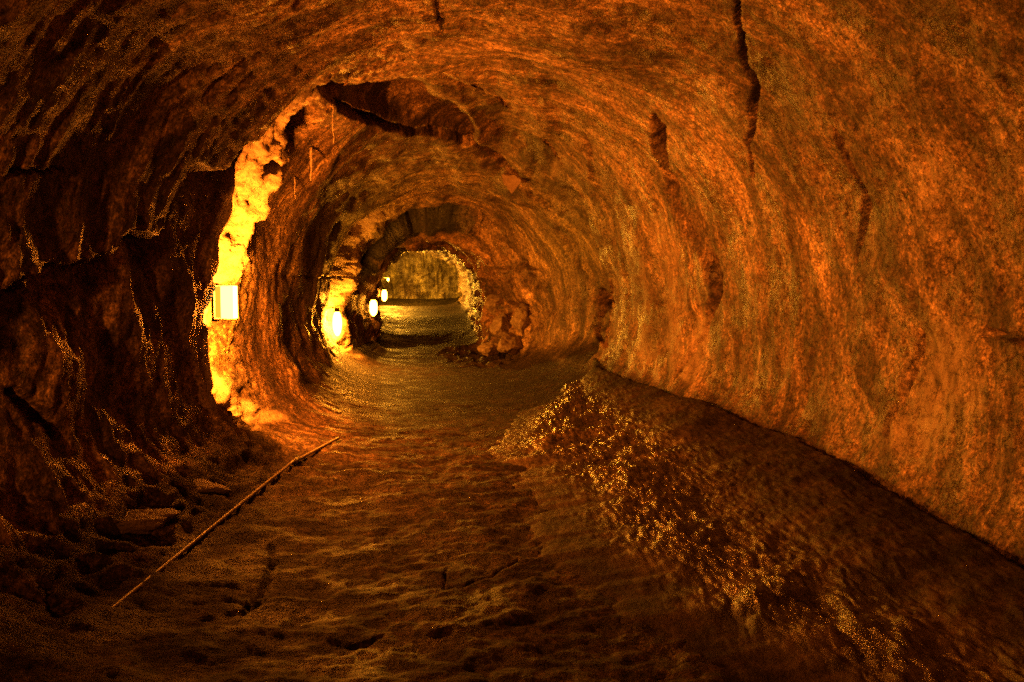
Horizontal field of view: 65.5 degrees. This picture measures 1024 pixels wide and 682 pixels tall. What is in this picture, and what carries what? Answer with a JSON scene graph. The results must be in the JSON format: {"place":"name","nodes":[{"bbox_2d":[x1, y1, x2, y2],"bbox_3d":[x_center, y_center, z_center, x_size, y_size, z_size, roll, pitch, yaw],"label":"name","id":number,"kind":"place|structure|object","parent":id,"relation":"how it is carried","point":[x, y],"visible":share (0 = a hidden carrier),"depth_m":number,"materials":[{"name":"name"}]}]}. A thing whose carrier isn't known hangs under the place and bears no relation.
{"place":"outdoors","nodes":[
{"label":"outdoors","id":0,"kind":"place"},
{"bbox_2d":[0,298,745,681],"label":"cave floor","id":1,"kind":"structure","parent":0,"point":[386,536],"depth_m":4.52,"materials":[{"name":"brown stone"}]},
{"bbox_2d":[193,478,231,493],"bbox_3d":[-2.330,1.084,5.910,0.468,0.156,0.375,-2,4,-26],"label":"rock slab","id":2,"kind":"object","parent":1,"relation":"on","point":[204,485],"visible":0.38,"depth_m":5.82,"materials":[{"name":"brown stone"}]},
{"bbox_2d":[112,437,339,607],"bbox_3d":[-1.927,1.148,6.052,0.106,0.077,4.893,0,3,1],"label":"conduit pipe","id":3,"kind":"object","parent":1,"relation":"on","point":[294,461],"visible":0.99,"depth_m":5.27,"materials":[{"name":"metal"}]},
{"bbox_2d":[477,341,498,356],"bbox_3d":[-0.566,0.185,19.241,0.559,0.381,0.527,-1,4,0],"label":"boulder","id":4,"kind":"object","parent":1,"relation":"on","point":[487,349],"visible":0.92,"depth_m":19.11,"materials":[{"name":"brown stone"}]},
{"bbox_2d":[497,332,523,354],"bbox_3d":[-0.005,0.064,19.021,0.646,0.540,0.728,1,3,12],"label":"boulder","id":5,"kind":"object","parent":1,"relation":"on","point":[511,343],"visible":0.91,"depth_m":18.83,"materials":[{"name":"brown stone"}]},
{"bbox_2d":[490,313,510,336],"bbox_3d":[-0.270,-0.406,19.966,0.658,0.616,0.618,-3,4,-41],"label":"boulder","id":6,"kind":"object","parent":5,"relation":"on","point":[500,325],"visible":0.87,"depth_m":19.73,"materials":[{"name":"brown stone"}]},
{"bbox_2d":[510,304,530,334],"bbox_3d":[0.296,-0.508,19.229,0.644,0.797,0.673,-5,8,-30],"label":"boulder","id":7,"kind":"object","parent":5,"relation":"on","point":[520,320],"visible":0.73,"depth_m":18.99,"materials":[{"name":"brown stone"}]},
{"bbox_2d":[487,352,1023,681],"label":"dirt mound","id":8,"kind":"object","parent":1,"relation":"on","point":[745,550],"visible":0.81,"depth_m":4.55,"materials":[{"name":"brown soil"}]},
{"bbox_2d":[380,251,461,298],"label":"end wall","id":9,"kind":"structure","parent":0,"point":[416,275],"depth_m":42.08,"materials":[{"name":"brown stone"}]},
{"bbox_2d":[0,0,1023,671],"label":"cave wall","id":10,"kind":"structure","parent":0,"point":[802,220],"depth_m":6.04,"materials":[{"name":"brown stone"}]},
{"bbox_2d":[116,508,180,535],"bbox_3d":[-2.358,1.131,4.984,0.512,0.185,0.538,2,4,30],"label":"rock slab","id":11,"kind":"object","parent":10,"relation":"attached to","point":[143,522],"visible":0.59,"depth_m":4.84,"materials":[{"name":"brown stone"}]},
{"bbox_2d":[211,283,238,321],"bbox_3d":[-2.700,-0.347,7.112,0.482,0.343,0.168,0,3,0],"label":"wall lamp","id":12,"kind":"object","parent":10,"relation":"attached to","point":[224,303],"visible":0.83,"depth_m":7.05,"materials":[{"name":"metal"}]},
{"bbox_2d":[310,147,312,180],"bbox_3d":[-2.354,-2.077,9.343,0.037,0.390,0.038,0,3,0],"label":"hanging root","id":13,"kind":"object","parent":10,"relation":"hanging from","point":[310,162],"visible":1,"depth_m":9.34,"materials":[{"name":"brown plant"}]},
{"bbox_2d":[332,99,334,142],"bbox_3d":[-1.886,-2.318,8.386,0.031,0.463,0.026,1,3,15],"label":"hanging root","id":14,"kind":"object","parent":10,"relation":"hanging from","point":[332,120],"visible":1,"depth_m":8.38,"materials":[{"name":"brown plant"}]},
{"bbox_2d":[328,307,341,335],"bbox_3d":[-3.813,-0.419,17.023,0.354,0.630,0.200,0,3,0],"label":"wall lamp","id":15,"kind":"object","parent":10,"relation":"attached to","point":[337,323],"visible":0.97,"depth_m":16.96,"materials":[{"name":"glass"}]},
{"bbox_2d":[369,297,376,315],"bbox_3d":[-3.827,-0.941,21.581,0.364,0.529,0.220,0,3,0],"label":"wall lamp","id":16,"kind":"object","parent":10,"relation":"attached to","point":[373,307],"visible":0.9,"depth_m":21.51,"materials":[{"name":"glass"}]},
{"bbox_2d":[380,287,386,300],"bbox_3d":[-4.717,-1.696,28.951,0.353,0.507,0.200,0,3,0],"label":"wall lamp","id":17,"kind":"object","parent":10,"relation":"attached to","point":[384,295],"visible":0.98,"depth_m":28.89,"materials":[{"name":"glass"}]},
{"bbox_2d":[485,294,499,315],"bbox_3d":[-0.400,-0.962,20.590,0.565,0.630,0.598,-2,3,20],"label":"boulder","id":18,"kind":"object","parent":10,"relation":"on","point":[490,304],"visible":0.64,"depth_m":20.43,"materials":[{"name":"brown stone"}]},
{"bbox_2d":[502,174,520,193],"bbox_3d":[-0.006,-2.976,14.945,0.392,0.444,0.134,0,3,0],"label":"rock flake","id":19,"kind":"object","parent":10,"relation":"hanging from","point":[511,183],"visible":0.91,"depth_m":14.90,"materials":[{"name":"brown stone"}]}
]}

